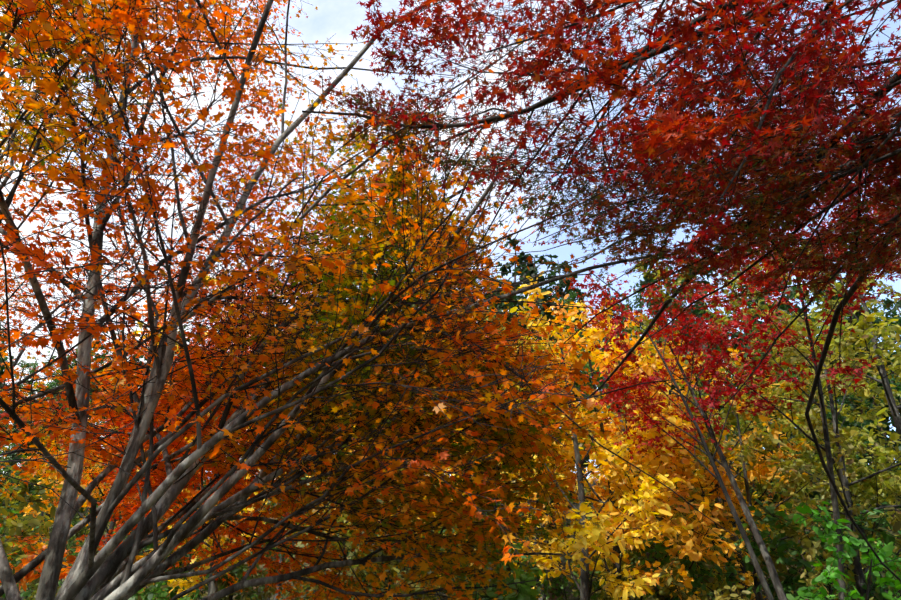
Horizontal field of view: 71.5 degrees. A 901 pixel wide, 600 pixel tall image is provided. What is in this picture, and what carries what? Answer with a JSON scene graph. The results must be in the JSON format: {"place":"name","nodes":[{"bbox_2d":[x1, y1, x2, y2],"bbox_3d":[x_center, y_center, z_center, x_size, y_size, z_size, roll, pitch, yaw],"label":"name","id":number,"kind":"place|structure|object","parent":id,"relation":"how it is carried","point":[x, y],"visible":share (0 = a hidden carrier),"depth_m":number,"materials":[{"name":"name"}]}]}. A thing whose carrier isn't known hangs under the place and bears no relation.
{"place":"outdoors","nodes":[
{"label":"outdoors","id":0,"kind":"place"},
{"bbox_2d":[0,480,899,599],"bbox_3d":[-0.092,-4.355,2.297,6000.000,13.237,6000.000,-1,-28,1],"label":"ground","id":1,"kind":"structure","parent":0,"point":[563,564],"depth_m":26.39,"materials":[{"name":"plant"}]},
{"bbox_2d":[0,330,12,476],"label":"conifer tree","id":2,"kind":"object","parent":1,"relation":"on","point":[1,370],"visible":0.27,"depth_m":32.81,"materials":[{"name":"green plant"}]},
{"bbox_2d":[0,503,21,540],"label":"bush","id":3,"kind":"object","parent":1,"relation":"on","point":[1,532],"visible":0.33,"depth_m":12.36,"materials":[{"name":"green plant"}]},
{"bbox_2d":[0,416,39,519],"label":"conifer tree","id":4,"kind":"object","parent":1,"relation":"on","point":[18,457],"visible":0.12,"depth_m":23.90,"materials":[{"name":"green plant"}]},
{"bbox_2d":[1,403,39,500],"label":"forest tree","id":5,"kind":"object","parent":1,"relation":"on","point":[11,447],"visible":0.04,"depth_m":27.89,"materials":[{"name":"green plant"}]},
{"bbox_2d":[2,526,43,597],"bbox_3d":[-11.521,7.264,14.588,2.766,4.219,2.851,17,-32,-29],"label":"bush","id":6,"kind":"object","parent":1,"relation":"on","point":[11,562],"visible":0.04,"depth_m":15.51,"materials":[{"name":"green plant"}]},
{"bbox_2d":[0,404,61,521],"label":"forest tree","id":7,"kind":"object","parent":1,"relation":"on","point":[28,455],"visible":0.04,"depth_m":24.90,"materials":[{"name":"green plant"}]},
{"bbox_2d":[0,454,62,599],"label":"bush","id":8,"kind":"object","parent":1,"relation":"on","point":[12,525],"visible":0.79,"depth_m":10.26,"materials":[{"name":"green plant"}]},
{"bbox_2d":[0,360,63,472],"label":"forest tree","id":9,"kind":"object","parent":1,"relation":"on","point":[27,383],"visible":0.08,"depth_m":43.57,"materials":[{"name":"green plant"}]},
{"bbox_2d":[0,320,64,456],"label":"forest tree","id":10,"kind":"object","parent":1,"relation":"on","point":[21,365],"visible":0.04,"depth_m":37.52,"materials":[{"name":"green plant"}]},
{"bbox_2d":[20,568,56,599],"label":"bush","id":11,"kind":"object","parent":1,"relation":"on","point":[33,593],"visible":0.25,"depth_m":15.37,"materials":[{"name":"green plant"}]},
{"bbox_2d":[17,542,79,599],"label":"bush","id":12,"kind":"object","parent":1,"relation":"on","point":[27,594],"visible":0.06,"depth_m":16.86,"materials":[{"name":"green plant"}]},
{"bbox_2d":[0,456,98,599],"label":"forest tree","id":13,"kind":"object","parent":1,"relation":"on","point":[71,543],"visible":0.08,"depth_m":19.80,"materials":[{"name":"green plant"}]},
{"bbox_2d":[0,351,109,512],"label":"forest tree","id":14,"kind":"object","parent":1,"relation":"on","point":[27,365],"visible":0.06,"depth_m":29.30,"materials":[{"name":"green plant"}]},
{"bbox_2d":[17,444,118,543],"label":"forest tree","id":15,"kind":"object","parent":1,"relation":"on","point":[75,516],"visible":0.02,"depth_m":23.59,"materials":[{"name":"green plant"}]},
{"bbox_2d":[20,494,118,592],"bbox_3d":[-13.289,9.338,22.360,2.795,4.663,2.855,-2,-28,4],"label":"bush","id":16,"kind":"object","parent":1,"relation":"on","point":[77,519],"visible":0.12,"depth_m":22.43,"materials":[{"name":"green plant"}]},
{"bbox_2d":[40,331,109,432],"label":"conifer tree","id":17,"kind":"object","parent":1,"relation":"on","point":[98,356],"visible":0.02,"depth_m":49.30,"materials":[{"name":"green plant"}]},
{"bbox_2d":[41,346,108,536],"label":"forest tree","id":18,"kind":"object","parent":1,"relation":"on","point":[73,365],"visible":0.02,"depth_m":35.36,"materials":[{"name":"green plant"}]},
{"bbox_2d":[53,331,128,437],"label":"forest tree","id":19,"kind":"object","parent":1,"relation":"on","point":[104,354],"depth_m":43.70,"materials":[{"name":"green plant"}]},
{"bbox_2d":[12,373,205,598],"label":"gold tree","id":20,"kind":"object","parent":1,"relation":"on","point":[138,557],"visible":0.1,"depth_m":15.73,"materials":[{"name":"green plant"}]},
{"bbox_2d":[83,351,152,553],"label":"conifer tree","id":21,"kind":"object","parent":1,"relation":"on","point":[128,358],"visible":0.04,"depth_m":30.04,"materials":[{"name":"green plant"}]},
{"bbox_2d":[9,300,269,591],"bbox_3d":[-6.541,3.904,12.397,4.621,8.729,4.879,23,-36,-36],"label":"orange tree","id":22,"kind":"object","parent":1,"relation":"on","point":[29,577],"visible":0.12,"depth_m":11.95,"materials":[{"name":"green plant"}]},
{"bbox_2d":[128,582,168,599],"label":"bush","id":23,"kind":"object","parent":1,"relation":"on","point":[157,590],"visible":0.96,"depth_m":10.31,"materials":[{"name":"green plant"}]},
{"bbox_2d":[140,485,208,598],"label":"forest tree","id":24,"kind":"object","parent":1,"relation":"on","point":[185,500],"visible":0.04,"depth_m":18.04,"materials":[{"name":"green plant"}]},
{"bbox_2d":[147,590,202,599],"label":"bush","id":25,"kind":"object","parent":1,"relation":"on","point":[192,597],"visible":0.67,"depth_m":11.06,"materials":[{"name":"green plant"}]},
{"bbox_2d":[134,519,242,599],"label":"bush","id":26,"kind":"object","parent":1,"relation":"on","point":[172,593],"visible":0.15,"depth_m":15.04,"materials":[{"name":"green plant"}]},
{"bbox_2d":[130,274,310,599],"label":"gold tree","id":27,"kind":"object","parent":1,"relation":"on","point":[212,586],"visible":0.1,"depth_m":12.70,"materials":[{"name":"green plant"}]},
{"bbox_2d":[174,519,271,596],"bbox_3d":[-8.065,9.084,22.140,2.874,4.795,2.936,-20,-34,32],"label":"bush","id":28,"kind":"object","parent":1,"relation":"on","point":[230,563],"visible":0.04,"depth_m":21.33,"materials":[{"name":"green plant"}]},
{"bbox_2d":[205,539,276,599],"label":"bush","id":29,"kind":"object","parent":1,"relation":"on","point":[265,595],"visible":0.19,"depth_m":15.36,"materials":[{"name":"green plant"}]},
{"bbox_2d":[183,478,304,599],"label":"forest tree","id":30,"kind":"object","parent":1,"relation":"on","point":[241,572],"visible":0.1,"depth_m":15.98,"materials":[{"name":"green plant"}]},
{"bbox_2d":[249,542,304,599],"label":"bush","id":31,"kind":"object","parent":1,"relation":"on","point":[257,596],"visible":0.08,"depth_m":21.14,"materials":[{"name":"green plant"}]},
{"bbox_2d":[233,420,346,599],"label":"olive tree","id":32,"kind":"object","parent":1,"relation":"on","point":[276,594],"depth_m":20.36,"materials":[{"name":"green plant"}]},
{"bbox_2d":[264,451,349,593],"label":"forest tree","id":33,"kind":"object","parent":1,"relation":"on","point":[308,516],"visible":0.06,"depth_m":21.01,"materials":[{"name":"green plant"}]},
{"bbox_2d":[284,549,343,599],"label":"bush","id":34,"kind":"object","parent":1,"relation":"on","point":[287,595],"visible":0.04,"depth_m":17.85,"materials":[{"name":"green plant"}]},
{"bbox_2d":[308,533,385,598],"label":"bush","id":35,"kind":"object","parent":1,"relation":"on","point":[364,578],"visible":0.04,"depth_m":15.34,"materials":[{"name":"green plant"}]},
{"bbox_2d":[305,437,402,553],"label":"orange tree","id":36,"kind":"object","parent":1,"relation":"on","point":[341,515],"visible":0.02,"depth_m":19.20,"materials":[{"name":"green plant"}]},
{"bbox_2d":[285,472,441,599],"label":"bush","id":37,"kind":"object","parent":1,"relation":"on","point":[362,573],"visible":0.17,"depth_m":10.08,"materials":[{"name":"green plant"}]},
{"bbox_2d":[0,0,739,599],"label":"maple tree","id":38,"kind":"object","parent":1,"relation":"on","point":[372,346],"visible":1,"depth_m":4.43,"materials":[{"name":"orange plant"}]},
{"bbox_2d":[335,532,422,599],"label":"bush","id":39,"kind":"object","parent":1,"relation":"on","point":[388,577],"visible":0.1,"depth_m":10.33,"materials":[{"name":"green plant"}]},
{"bbox_2d":[306,409,466,587],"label":"gold tree","id":40,"kind":"object","parent":1,"relation":"on","point":[386,513],"depth_m":16.75,"materials":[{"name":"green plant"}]},
{"bbox_2d":[432,500,522,596],"bbox_3d":[0.688,6.812,14.245,2.756,4.598,2.815,-14,-31,25],"label":"bush","id":41,"kind":"object","parent":1,"relation":"on","point":[496,559],"depth_m":14.62,"materials":[{"name":"green plant"}]},
{"bbox_2d":[422,490,542,599],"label":"bush","id":42,"kind":"object","parent":1,"relation":"on","point":[522,591],"visible":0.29,"depth_m":9.29,"materials":[{"name":"green plant"}]},
{"bbox_2d":[416,409,556,589],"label":"forest tree","id":43,"kind":"object","parent":1,"relation":"on","point":[506,501],"visible":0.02,"depth_m":16.89,"materials":[{"name":"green plant"}]},
{"bbox_2d":[450,548,539,598],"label":"bush","id":44,"kind":"object","parent":1,"relation":"on","point":[529,557],"visible":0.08,"depth_m":11.51,"materials":[{"name":"green plant"}]},
{"bbox_2d":[394,327,608,597],"bbox_3d":[0.807,4.244,12.725,4.872,8.353,4.022,9,-29,-17],"label":"gold tree","id":45,"kind":"object","parent":1,"relation":"on","point":[540,564],"visible":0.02,"depth_m":13.11,"materials":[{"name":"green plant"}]},
{"bbox_2d":[432,361,582,574],"bbox_3d":[1.254,5.314,15.730,4.107,8.530,4.975,-16,-32,27],"label":"gold tree","id":46,"kind":"object","parent":1,"relation":"on","point":[521,561],"visible":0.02,"depth_m":14.67,"materials":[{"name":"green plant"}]},
{"bbox_2d":[477,559,548,599],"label":"bush","id":47,"kind":"object","parent":1,"relation":"on","point":[536,582],"depth_m":17.15,"materials":[{"name":"green plant"}]},
{"bbox_2d":[443,307,605,599],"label":"olive tree","id":48,"kind":"object","parent":1,"relation":"on","point":[568,535],"depth_m":21.96,"materials":[{"name":"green plant"}]},
{"bbox_2d":[475,289,577,562],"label":"conifer tree","id":49,"kind":"object","parent":1,"relation":"on","point":[512,298],"visible":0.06,"depth_m":26.51,"materials":[{"name":"green plant"}]},
{"bbox_2d":[488,236,588,565],"bbox_3d":[2.951,4.284,29.845,5.791,16.758,5.054,6,-29,-11],"label":"conifer tree","id":50,"kind":"object","parent":1,"relation":"on","point":[522,258],"visible":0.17,"depth_m":32.74,"materials":[{"name":"green plant"}]},
{"bbox_2d":[510,254,591,599],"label":"conifer tree","id":51,"kind":"object","parent":1,"relation":"on","point":[532,272],"visible":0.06,"depth_m":27.84,"materials":[{"name":"green plant"}]},
{"bbox_2d":[523,560,607,599],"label":"bush","id":52,"kind":"object","parent":1,"relation":"on","point":[561,585],"visible":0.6,"depth_m":14.78,"materials":[{"name":"green plant"}]},
{"bbox_2d":[536,291,609,497],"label":"forest tree","id":53,"kind":"object","parent":1,"relation":"on","point":[570,299],"visible":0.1,"depth_m":42.10,"materials":[{"name":"green plant"}]},
{"bbox_2d":[543,258,606,479],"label":"conifer tree","id":54,"kind":"object","parent":1,"relation":"on","point":[561,291],"visible":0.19,"depth_m":49.75,"materials":[{"name":"green plant"}]},
{"bbox_2d":[471,271,693,599],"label":"gold tree","id":55,"kind":"object","parent":1,"relation":"on","point":[583,539],"visible":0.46,"depth_m":10.16,"materials":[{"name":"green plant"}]},
{"bbox_2d":[294,0,900,581],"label":"tree","id":56,"kind":"object","parent":1,"relation":"on","point":[786,158],"visible":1,"depth_m":3.81,"materials":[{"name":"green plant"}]},
{"bbox_2d":[534,268,660,550],"bbox_3d":[7.779,5.248,30.458,6.616,14.353,7.400,8,-29,-14],"label":"forest tree","id":57,"kind":"object","parent":1,"relation":"on","point":[640,296],"visible":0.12,"depth_m":31.89,"materials":[{"name":"green plant"}]},
{"bbox_2d":[568,518,626,596],"bbox_3d":[5.396,9.451,22.181,2.168,3.617,2.215,-22,-35,35],"label":"bush","id":58,"kind":"object","parent":1,"relation":"on","point":[571,587],"visible":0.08,"depth_m":21.80,"materials":[{"name":"green plant"}]},
{"bbox_2d":[575,531,633,599],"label":"bush","id":59,"kind":"object","parent":1,"relation":"on","point":[604,583],"visible":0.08,"depth_m":16.85,"materials":[{"name":"green plant"}]},
{"bbox_2d":[514,294,711,598],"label":"gold tree","id":60,"kind":"object","parent":1,"relation":"on","point":[670,502],"visible":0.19,"depth_m":12.16,"materials":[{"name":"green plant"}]},
{"bbox_2d":[594,288,634,422],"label":"conifer tree","id":61,"kind":"object","parent":1,"relation":"on","point":[608,341],"visible":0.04,"depth_m":39.37,"materials":[{"name":"green plant"}]},
{"bbox_2d":[590,544,690,599],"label":"bush","id":62,"kind":"object","parent":1,"relation":"on","point":[602,592],"visible":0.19,"depth_m":12.07,"materials":[{"name":"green plant"}]},
{"bbox_2d":[518,300,794,599],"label":"gold tree","id":63,"kind":"object","parent":1,"relation":"on","point":[694,553],"visible":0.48,"depth_m":11.26,"materials":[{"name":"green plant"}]},
{"bbox_2d":[605,404,717,598],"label":"forest tree","id":64,"kind":"object","parent":1,"relation":"on","point":[676,488],"depth_m":19.33,"materials":[{"name":"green plant"}]},
{"bbox_2d":[557,384,771,586],"bbox_3d":[5.503,5.678,16.028,5.088,8.132,4.944,-9,-29,16],"label":"gold tree","id":65,"kind":"object","parent":1,"relation":"on","point":[696,474],"visible":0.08,"depth_m":15.89,"materials":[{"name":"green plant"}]},
{"bbox_2d":[627,538,717,599],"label":"bush","id":66,"kind":"object","parent":1,"relation":"on","point":[643,598],"visible":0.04,"depth_m":14.59,"materials":[{"name":"green plant"}]},
{"bbox_2d":[584,388,772,576],"bbox_3d":[6.948,6.600,20.088,5.299,8.469,5.149,-6,-29,11],"label":"gold tree","id":67,"kind":"object","parent":1,"relation":"on","point":[586,471],"visible":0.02,"depth_m":20.82,"materials":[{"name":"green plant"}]},
{"bbox_2d":[631,247,738,528],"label":"conifer tree","id":68,"kind":"object","parent":1,"relation":"on","point":[644,282],"visible":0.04,"depth_m":30.25,"materials":[{"name":"green plant"}]},
{"bbox_2d":[627,534,765,599],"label":"bush","id":69,"kind":"object","parent":1,"relation":"on","point":[652,549],"visible":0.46,"depth_m":10.73,"materials":[{"name":"green plant"}]},
{"bbox_2d":[643,557,750,599],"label":"bush","id":70,"kind":"object","parent":1,"relation":"on","point":[665,590],"visible":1,"depth_m":9.31,"materials":[{"name":"green plant"}]},
{"bbox_2d":[585,348,816,599],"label":"gold tree","id":71,"kind":"object","parent":1,"relation":"on","point":[726,524],"visible":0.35,"depth_m":12.87,"materials":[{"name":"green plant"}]},
{"bbox_2d":[673,307,741,482],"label":"conifer tree","id":72,"kind":"object","parent":1,"relation":"on","point":[694,313],"visible":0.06,"depth_m":30.05,"materials":[{"name":"green plant"}]},
{"bbox_2d":[695,570,721,599],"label":"bush","id":73,"kind":"object","parent":1,"relation":"on","point":[710,594],"visible":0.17,"depth_m":17.56,"materials":[{"name":"green plant"}]},
{"bbox_2d":[672,249,749,495],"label":"conifer tree","id":74,"kind":"object","parent":1,"relation":"on","point":[704,292],"visible":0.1,"depth_m":39.92,"materials":[{"name":"green plant"}]},
{"bbox_2d":[666,291,772,410],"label":"forest tree","id":75,"kind":"object","parent":1,"relation":"on","point":[701,311],"depth_m":35.19,"materials":[{"name":"green plant"}]},
{"bbox_2d":[569,197,900,599],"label":"tree","id":76,"kind":"object","parent":1,"relation":"on","point":[717,360],"visible":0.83,"depth_m":9.46,"materials":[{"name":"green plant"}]},
{"bbox_2d":[673,382,801,597],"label":"forest tree","id":77,"kind":"object","parent":1,"relation":"on","point":[726,439],"visible":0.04,"depth_m":17.84,"materials":[{"name":"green plant"}]},
{"bbox_2d":[611,251,869,599],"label":"olive tree","id":78,"kind":"object","parent":1,"relation":"on","point":[723,415],"visible":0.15,"depth_m":16.10,"materials":[{"name":"green plant"}]},
{"bbox_2d":[687,286,825,538],"bbox_3d":[14.584,5.725,28.176,5.870,12.733,6.565,0,-28,1],"label":"forest tree","id":79,"kind":"object","parent":1,"relation":"on","point":[794,293],"visible":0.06,"depth_m":29.15,"materials":[{"name":"green plant"}]},
{"bbox_2d":[713,524,809,599],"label":"bush","id":80,"kind":"object","parent":1,"relation":"on","point":[798,573],"visible":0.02,"depth_m":18.35,"materials":[{"name":"green plant"}]},
{"bbox_2d":[721,404,831,598],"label":"orange tree","id":81,"kind":"object","parent":1,"relation":"on","point":[771,494],"visible":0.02,"depth_m":22.31,"materials":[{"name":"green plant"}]},
{"bbox_2d":[722,253,837,462],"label":"conifer tree","id":82,"kind":"object","parent":1,"relation":"on","point":[751,307],"visible":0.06,"depth_m":49.49,"materials":[{"name":"green plant"}]},
{"bbox_2d":[666,385,900,599],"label":"olive tree","id":83,"kind":"object","parent":1,"relation":"on","point":[710,444],"visible":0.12,"depth_m":12.29,"materials":[{"name":"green plant"}]},
{"bbox_2d":[721,318,846,525],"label":"forest tree","id":84,"kind":"object","parent":1,"relation":"on","point":[777,370],"visible":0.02,"depth_m":36.70,"materials":[{"name":"green plant"}]},
{"bbox_2d":[727,321,852,599],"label":"conifer tree","id":85,"kind":"object","parent":1,"relation":"on","point":[811,497],"visible":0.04,"depth_m":23.05,"materials":[{"name":"green plant"}]},
{"bbox_2d":[752,231,843,417],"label":"conifer tree","id":86,"kind":"object","parent":1,"relation":"on","point":[789,296],"visible":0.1,"depth_m":40.84,"materials":[{"name":"green plant"}]},
{"bbox_2d":[721,405,882,592],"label":"forest tree","id":87,"kind":"object","parent":1,"relation":"on","point":[788,478],"visible":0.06,"depth_m":20.73,"materials":[{"name":"green plant"}]},
{"bbox_2d":[723,312,900,599],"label":"olive tree","id":88,"kind":"object","parent":1,"relation":"on","point":[854,510],"visible":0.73,"depth_m":10.59,"materials":[{"name":"green plant"}]},
{"bbox_2d":[733,354,900,599],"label":"olive tree","id":89,"kind":"object","parent":1,"relation":"on","point":[886,486],"visible":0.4,"depth_m":12.19,"materials":[{"name":"green plant"}]},
{"bbox_2d":[740,373,893,539],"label":"forest tree","id":90,"kind":"object","parent":1,"relation":"on","point":[840,417],"visible":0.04,"depth_m":23.02,"materials":[{"name":"green plant"}]},
{"bbox_2d":[734,498,900,599],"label":"bush","id":91,"kind":"object","parent":1,"relation":"on","point":[771,518],"visible":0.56,"depth_m":10.13,"materials":[{"name":"green plant"}]},
{"bbox_2d":[768,352,870,566],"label":"forest tree","id":92,"kind":"object","parent":1,"relation":"on","point":[813,405],"visible":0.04,"depth_m":28.26,"materials":[{"name":"green plant"}]},
{"bbox_2d":[758,312,887,503],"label":"forest tree","id":93,"kind":"object","parent":1,"relation":"on","point":[794,375],"visible":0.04,"depth_m":35.91,"materials":[{"name":"green plant"}]},
{"bbox_2d":[749,215,900,532],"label":"olive tree","id":94,"kind":"object","parent":1,"relation":"on","point":[866,321],"visible":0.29,"depth_m":13.07,"materials":[{"name":"green plant"}]},
{"bbox_2d":[796,570,879,599],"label":"bush","id":95,"kind":"object","parent":1,"relation":"on","point":[801,584],"visible":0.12,"depth_m":13.80,"materials":[{"name":"green plant"}]},
{"bbox_2d":[788,501,900,599],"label":"bright bush tree","id":96,"kind":"object","parent":1,"relation":"on","point":[828,574],"visible":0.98,"depth_m":7.58,"materials":[{"name":"green plant"}]},
{"bbox_2d":[797,247,900,504],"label":"olive tree","id":97,"kind":"object","parent":1,"relation":"on","point":[896,348],"visible":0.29,"depth_m":18.35,"materials":[{"name":"green plant"}]},
{"bbox_2d":[815,495,900,599],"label":"bush","id":98,"kind":"object","parent":1,"relation":"on","point":[867,532],"visible":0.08,"depth_m":15.44,"materials":[{"name":"green plant"}]},
{"bbox_2d":[820,248,900,500],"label":"conifer tree","id":99,"kind":"object","parent":1,"relation":"on","point":[876,321],"visible":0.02,"depth_m":28.29,"materials":[{"name":"green plant"}]},
{"bbox_2d":[833,344,900,538],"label":"conifer tree","id":100,"kind":"object","parent":1,"relation":"on","point":[853,406],"visible":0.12,"depth_m":24.20,"materials":[{"name":"green plant"}]},
{"bbox_2d":[837,367,900,437],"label":"forest tree","id":101,"kind":"object","parent":1,"relation":"on","point":[898,387],"visible":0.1,"depth_m":28.86,"materials":[{"name":"green plant"}]},
{"bbox_2d":[843,518,899,599],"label":"bush","id":102,"kind":"object","parent":1,"relation":"on","point":[880,523],"depth_m":17.57,"materials":[{"name":"green plant"}]},
{"bbox_2d":[852,423,900,554],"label":"forest tree","id":103,"kind":"object","parent":1,"relation":"on","point":[868,442],"visible":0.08,"depth_m":18.41,"materials":[{"name":"green plant"}]},
{"bbox_2d":[862,286,900,420],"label":"forest tree","id":104,"kind":"object","parent":1,"relation":"on","point":[884,309],"visible":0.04,"depth_m":45.82,"materials":[{"name":"green plant"}]},
{"bbox_2d":[878,298,900,384],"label":"conifer tree","id":105,"kind":"object","parent":1,"relation":"on","point":[888,304],"visible":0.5,"depth_m":41.39,"materials":[{"name":"green plant"}]},
{"bbox_2d":[0,0,900,479],"label":"sky","id":106,"kind":"structure","parent":0,"point":[337,18],"materials":[{"name":"white"}]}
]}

